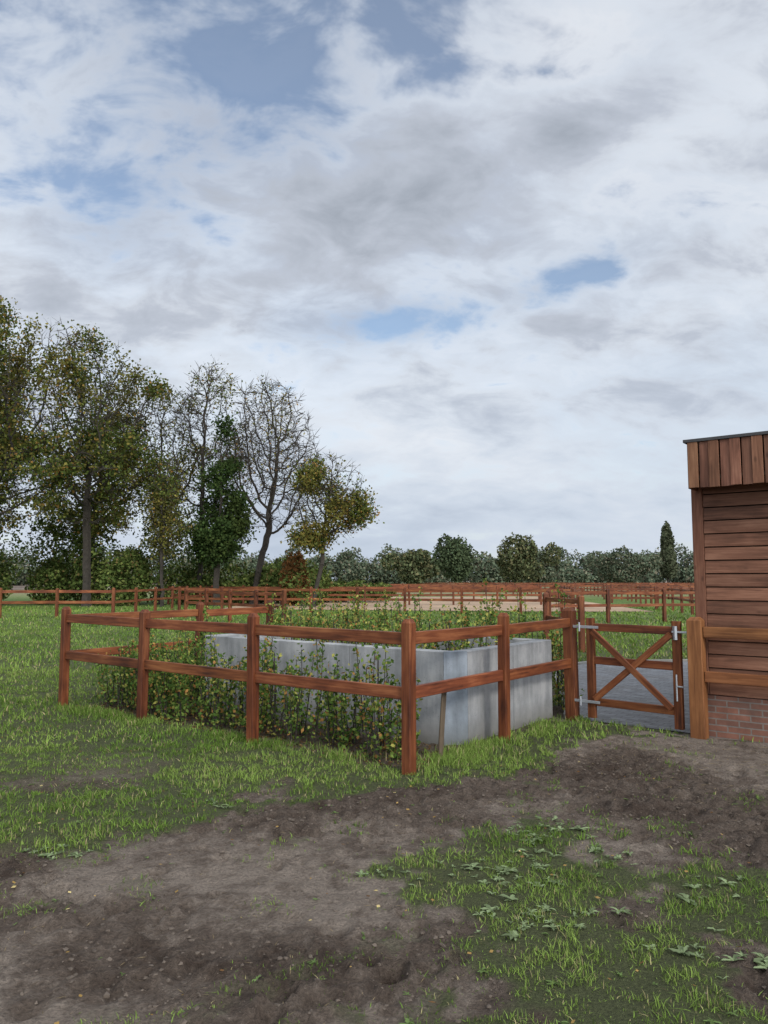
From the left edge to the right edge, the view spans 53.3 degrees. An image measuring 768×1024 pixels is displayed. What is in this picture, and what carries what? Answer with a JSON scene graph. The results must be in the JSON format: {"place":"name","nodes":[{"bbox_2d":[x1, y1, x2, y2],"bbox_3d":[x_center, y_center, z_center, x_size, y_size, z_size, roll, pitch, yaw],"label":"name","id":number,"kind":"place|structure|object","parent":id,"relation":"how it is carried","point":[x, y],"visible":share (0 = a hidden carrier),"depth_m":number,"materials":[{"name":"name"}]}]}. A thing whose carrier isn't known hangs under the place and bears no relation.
{"place":"outdoors","nodes":[
{"label":"outdoors","id":0,"kind":"place"},
{"bbox_2d":[0,580,767,1023],"bbox_3d":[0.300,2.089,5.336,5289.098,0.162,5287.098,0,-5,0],"label":"ground","id":1,"kind":"structure","parent":0,"point":[236,884],"depth_m":4.07,"materials":[{"name":"soil"}]},
{"bbox_2d":[0,345,35,525],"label":"oak tree","id":2,"kind":"object","parent":1,"relation":"on","point":[2,425],"visible":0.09,"depth_m":49.66,"materials":[{"name":"green plant"}]},
{"bbox_2d":[0,295,102,539],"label":"oak tree","id":3,"kind":"object","parent":1,"relation":"on","point":[11,403],"visible":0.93,"depth_m":43.20,"materials":[{"name":"green plant"}]},
{"bbox_2d":[0,588,114,617],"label":"wooden fence","id":4,"kind":"object","parent":1,"relation":"on","point":[57,602],"visible":0.91,"depth_m":32.52,"materials":[{"name":"brown wood"}]},
{"bbox_2d":[0,317,180,606],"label":"oak tree","id":5,"kind":"object","parent":1,"relation":"on","point":[117,464],"visible":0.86,"depth_m":46.26,"materials":[{"name":"green plant"}]},
{"bbox_2d":[33,361,155,582],"bbox_3d":[-20.466,-2.150,53.266,9.575,17.244,9.215,0,-5,0],"label":"oak tree","id":6,"kind":"object","parent":1,"relation":"on","point":[100,475],"visible":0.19,"depth_m":53.49,"materials":[{"name":"green plant"}]},
{"bbox_2d":[111,585,212,612],"bbox_3d":[-11.105,5.152,46.227,0.143,1.424,27.144,0,-5,2],"label":"wooden fence","id":7,"kind":"object","parent":1,"relation":"on","point":[155,598],"visible":0.43,"depth_m":38.10,"materials":[{"name":"brown wood"}]},
{"bbox_2d":[132,451,197,606],"bbox_3d":[-13.173,1.044,46.035,4.515,9.552,4.941,0,-5,0],"label":"birch tree","id":8,"kind":"object","parent":1,"relation":"on","point":[160,504],"visible":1,"depth_m":45.80,"materials":[{"name":"green plant"}]},
{"bbox_2d":[119,386,213,603],"bbox_3d":[-15.018,-1.404,51.431,6.532,15.388,6.745,-2,-6,25],"label":"oak tree","id":9,"kind":"object","parent":1,"relation":"on","point":[144,426],"visible":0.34,"depth_m":51.39,"materials":[{"name":"green plant"}]},
{"bbox_2d":[0,494,396,605],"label":"shrub thicket","id":10,"kind":"object","parent":1,"relation":"on","point":[118,569],"visible":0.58,"depth_m":50.12,"materials":[{"name":"green plant"}]},
{"bbox_2d":[148,361,257,601],"bbox_3d":[-11.850,-2.381,50.461,6.842,17.206,6.219,0,-5,0],"label":"alder tree","id":11,"kind":"object","parent":1,"relation":"on","point":[203,431],"visible":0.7,"depth_m":50.28,"materials":[{"name":"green plant"}]},
{"bbox_2d":[178,410,259,605],"bbox_3d":[-10.618,-0.174,47.968,5.501,12.417,4.434,-3,-6,33],"label":"ivy clad tree","id":12,"kind":"object","parent":1,"relation":"on","point":[217,546],"visible":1,"depth_m":47.18,"materials":[{"name":"green plant"}]},
{"bbox_2d":[148,605,308,703],"bbox_3d":[-2.230,1.990,11.116,0.945,1.260,2.919,-4,-7,39],"label":"beech hedge","id":13,"kind":"object","parent":1,"relation":"on","point":[182,650],"visible":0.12,"depth_m":10.37,"materials":[{"name":"green plant"}]},
{"bbox_2d":[184,588,286,623],"bbox_3d":[-5.995,3.689,29.788,0.145,1.426,7.943,4,-7,-40],"label":"wooden fence","id":14,"kind":"object","parent":1,"relation":"on","point":[255,593],"visible":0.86,"depth_m":29.71,"materials":[{"name":"brown wood"}]},
{"bbox_2d":[92,619,426,761],"bbox_3d":[-1.623,1.782,8.457,5.099,1.208,0.935,-4,-6,38],"label":"beech hedge","id":15,"kind":"object","parent":1,"relation":"on","point":[163,683],"visible":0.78,"depth_m":7.96,"materials":[{"name":"green plant"}]},
{"bbox_2d":[213,371,325,603],"bbox_3d":[-7.668,-1.598,50.380,8.037,15.676,6.406,0,-5,0],"label":"bare oak tree","id":16,"kind":"object","parent":1,"relation":"on","point":[268,516],"visible":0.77,"depth_m":50.12,"materials":[{"name":"brown plant"}]},
{"bbox_2d":[278,550,310,605],"bbox_3d":[-5.565,4.079,47.329,1.939,3.514,1.860,-3,-6,27],"label":"copper beech shrub","id":17,"kind":"object","parent":1,"relation":"on","point":[287,565],"visible":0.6,"depth_m":47.04,"materials":[{"name":"brown plant"}]},
{"bbox_2d":[58,600,579,775],"bbox_3d":[-0.830,1.874,9.393,5.533,1.430,3.610,-4,-6,38],"label":"wooden fence","id":18,"kind":"object","parent":1,"relation":"on","point":[408,692],"visible":0.85,"depth_m":7.57,"materials":[{"name":"brown wood"}]},
{"bbox_2d":[280,449,384,606],"bbox_3d":[-3.030,0.877,45.106,6.153,9.766,4.965,0,-5,0],"label":"oak tree","id":19,"kind":"object","parent":1,"relation":"on","point":[320,534],"visible":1,"depth_m":44.56,"materials":[{"name":"green plant"}]},
{"bbox_2d":[0,541,693,585],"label":"distant treeline","id":20,"kind":"object","parent":1,"relation":"on","point":[346,566],"visible":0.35,"depth_m":221.92,"materials":[{"name":"green plant"}]},
{"bbox_2d":[167,585,541,604],"bbox_3d":[-2.025,5.370,48.676,24.158,1.423,1.216,0,-5,2],"label":"wooden fence","id":21,"kind":"object","parent":1,"relation":"on","point":[408,594],"visible":0.63,"depth_m":48.54,"materials":[{"name":"brown wood"}]},
{"bbox_2d":[205,627,552,745],"bbox_3d":[-0.156,2.035,9.338,3.800,1.002,2.050,-4,-6,38],"label":"concrete storage bin","id":22,"kind":"object","parent":1,"relation":"on","point":[471,713],"visible":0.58,"depth_m":8.14,"materials":[{"name":"concrete"}]},
{"bbox_2d":[274,595,517,650],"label":"young beech plants","id":23,"kind":"object","parent":22,"relation":"in","point":[345,615],"visible":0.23,"depth_m":9.60,"materials":[{"name":"green plant"}]},
{"bbox_2d":[178,586,581,613],"bbox_3d":[-0.732,4.338,37.086,20.135,1.427,0.278,-1,-5,13],"label":"wooden fence","id":24,"kind":"object","parent":1,"relation":"on","point":[461,590],"visible":0.75,"depth_m":36.99,"materials":[{"name":"brown wood"}]},
{"bbox_2d":[0,605,767,1023],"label":"grass","id":25,"kind":"structure","parent":1,"relation":"on","point":[464,755],"depth_m":6.39,"materials":[{"name":"green plant"}]},
{"bbox_2d":[0,734,767,1023],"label":"soil clods","id":26,"kind":"object","parent":1,"relation":"on","point":[106,995],"visible":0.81,"depth_m":3.62,"materials":[{"name":"brown soil"}]},
{"bbox_2d":[0,759,767,1023],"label":"broadleaf weeds","id":27,"kind":"object","parent":1,"relation":"on","point":[515,934],"visible":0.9,"depth_m":3.93,"materials":[{"name":"green plant"}]},
{"bbox_2d":[1,699,767,1023],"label":"fallen leaves","id":28,"kind":"object","parent":1,"relation":"on","point":[491,951],"visible":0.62,"depth_m":6.58,"materials":[{"name":"brown plant"}]},
{"bbox_2d":[380,549,439,583],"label":"broadleaf tree","id":29,"kind":"object","parent":1,"relation":"on","point":[413,566],"visible":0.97,"depth_m":116.02,"materials":[{"name":"green plant"}]},
{"bbox_2d":[266,572,583,712],"bbox_3d":[0.292,1.737,10.891,5.292,1.740,0.898,-4,-7,39],"label":"beech hedge","id":30,"kind":"object","parent":1,"relation":"on","point":[559,687],"visible":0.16,"depth_m":10.39,"materials":[{"name":"green plant"}]},
{"bbox_2d":[227,596,653,611],"bbox_3d":[3.500,6.545,55.890,25.000,0.001,35.500,0,-5,0],"label":"sand arena","id":31,"kind":"object","parent":1,"relation":"on","point":[436,605],"visible":0.5,"depth_m":47.33},
{"bbox_2d":[438,692,446,756],"bbox_3d":[0.521,1.958,6.895,0.109,0.721,0.055,2,-5,-22],"label":"wooden stake","id":32,"kind":"object","parent":1,"relation":"on","point":[442,723],"visible":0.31,"depth_m":6.88,"materials":[{"name":"brown wood"}]},
{"bbox_2d":[432,533,474,582],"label":"broadleaf tree","id":33,"kind":"object","parent":1,"relation":"on","point":[454,555],"visible":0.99,"depth_m":136.44,"materials":[{"name":"green plant"}]},
{"bbox_2d":[267,583,693,594],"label":"wooden fence","id":34,"kind":"object","parent":1,"relation":"on","point":[532,584],"visible":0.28,"depth_m":83.05,"materials":[{"name":"brown wood"}]},
{"bbox_2d":[355,584,693,598],"bbox_3d":[13.009,6.641,62.993,54.206,1.426,0.455,0,-5,-3],"label":"wooden fence","id":35,"kind":"object","parent":1,"relation":"on","point":[538,585],"visible":0.22,"depth_m":62.78,"materials":[{"name":"brown wood"}]},
{"bbox_2d":[496,532,561,582],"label":"broadleaf tree","id":36,"kind":"object","parent":1,"relation":"on","point":[518,564],"visible":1,"depth_m":138.73,"materials":[{"name":"green plant"}]},
{"bbox_2d":[502,582,583,611],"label":"wooden fence","id":37,"kind":"object","parent":1,"relation":"on","point":[564,587],"visible":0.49,"depth_m":54.23,"materials":[{"name":"brown wood"}]},
{"bbox_2d":[521,547,565,582],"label":"broadleaf tree","id":38,"kind":"object","parent":1,"relation":"on","point":[548,576],"visible":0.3,"depth_m":157.68,"materials":[{"name":"green plant"}]},
{"bbox_2d":[421,582,693,583],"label":"wooden fence","id":39,"kind":"object","parent":1,"relation":"on","point":[559,583],"visible":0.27,"depth_m":117.71,"materials":[{"name":"brown wood"}]},
{"bbox_2d":[542,589,585,651],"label":"wooden fence","id":40,"kind":"object","parent":1,"relation":"on","point":[548,600],"visible":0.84,"depth_m":17.30,"materials":[{"name":"brown wood"}]},
{"bbox_2d":[550,588,581,616],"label":"wooden fence","id":41,"kind":"object","parent":1,"relation":"on","point":[572,597],"visible":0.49,"depth_m":30.14,"materials":[{"name":"brown wood"}]},
{"bbox_2d":[553,659,687,717],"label":"path kerb","id":42,"kind":"structure","parent":1,"relation":"on","point":[667,660],"depth_m":14.66,"materials":[{"name":"concrete"}]},
{"bbox_2d":[550,589,694,622],"bbox_3d":[14.952,3.708,30.001,18.566,1.426,0.561,1,-5,-12],"label":"wooden fence","id":43,"kind":"object","parent":1,"relation":"on","point":[607,593],"visible":0.57,"depth_m":28.68,"materials":[{"name":"brown wood"}]},
{"bbox_2d":[583,545,664,582],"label":"broadleaf tree","id":44,"kind":"object","parent":1,"relation":"on","point":[637,565],"visible":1,"depth_m":158.49,"materials":[{"name":"green plant"}]},
{"bbox_2d":[568,583,694,614],"bbox_3d":[19.129,6.780,64.553,1.398,1.426,70.986,-1,-5,9],"label":"wooden fence","id":45,"kind":"object","parent":1,"relation":"on","point":[681,599],"visible":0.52,"depth_m":44.70,"materials":[{"name":"brown wood"}]},
{"bbox_2d":[607,586,694,609],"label":"wooden fence","id":46,"kind":"object","parent":1,"relation":"on","point":[655,589],"visible":0.36,"depth_m":40.85,"materials":[{"name":"brown wood"}]},
{"bbox_2d":[611,585,693,602],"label":"wooden fence","id":47,"kind":"object","parent":1,"relation":"on","point":[688,586],"visible":0.26,"depth_m":53.84,"materials":[{"name":"brown wood"}]},
{"bbox_2d":[659,521,677,582],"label":"poplar tree","id":48,"kind":"object","parent":1,"relation":"on","point":[669,567],"visible":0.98,"depth_m":164.04,"materials":[{"name":"green plant"}]},
{"bbox_2d":[686,617,708,739],"bbox_3d":[3.214,1.766,7.837,0.150,1.370,0.148,-4,-6,38],"label":"gate post","id":49,"kind":"object","parent":1,"relation":"on","point":[698,694],"visible":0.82,"depth_m":7.79,"materials":[{"name":"brown wood"}]},
{"bbox_2d":[573,618,686,729],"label":"wooden gate","id":50,"kind":"structure","parent":49,"relation":"attached to","point":[673,631],"depth_m":8.24,"materials":[{"name":"brown wood"}]},
{"bbox_2d":[683,431,767,743],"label":"timber shed","id":51,"kind":"structure","parent":1,"relation":"on","point":[728,480],"depth_m":7.77,"materials":[{"name":"wood"}]},
{"bbox_2d":[703,627,767,686],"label":"wooden fence","id":52,"kind":"object","parent":1,"relation":"on","point":[737,678],"visible":1,"depth_m":7.60,"materials":[{"name":"brown wood"}]},
{"bbox_2d":[0,0,767,579],"label":"sky","id":53,"kind":"structure","parent":0,"point":[505,258],"materials":[{"name":"white"}]},
{"bbox_2d":[558,661,689,732],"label":"paved path","id":54,"kind":"structure","parent":0,"point":[630,687],"depth_m":10.70,"materials":[{"name":"grey concrete"}]}
]}

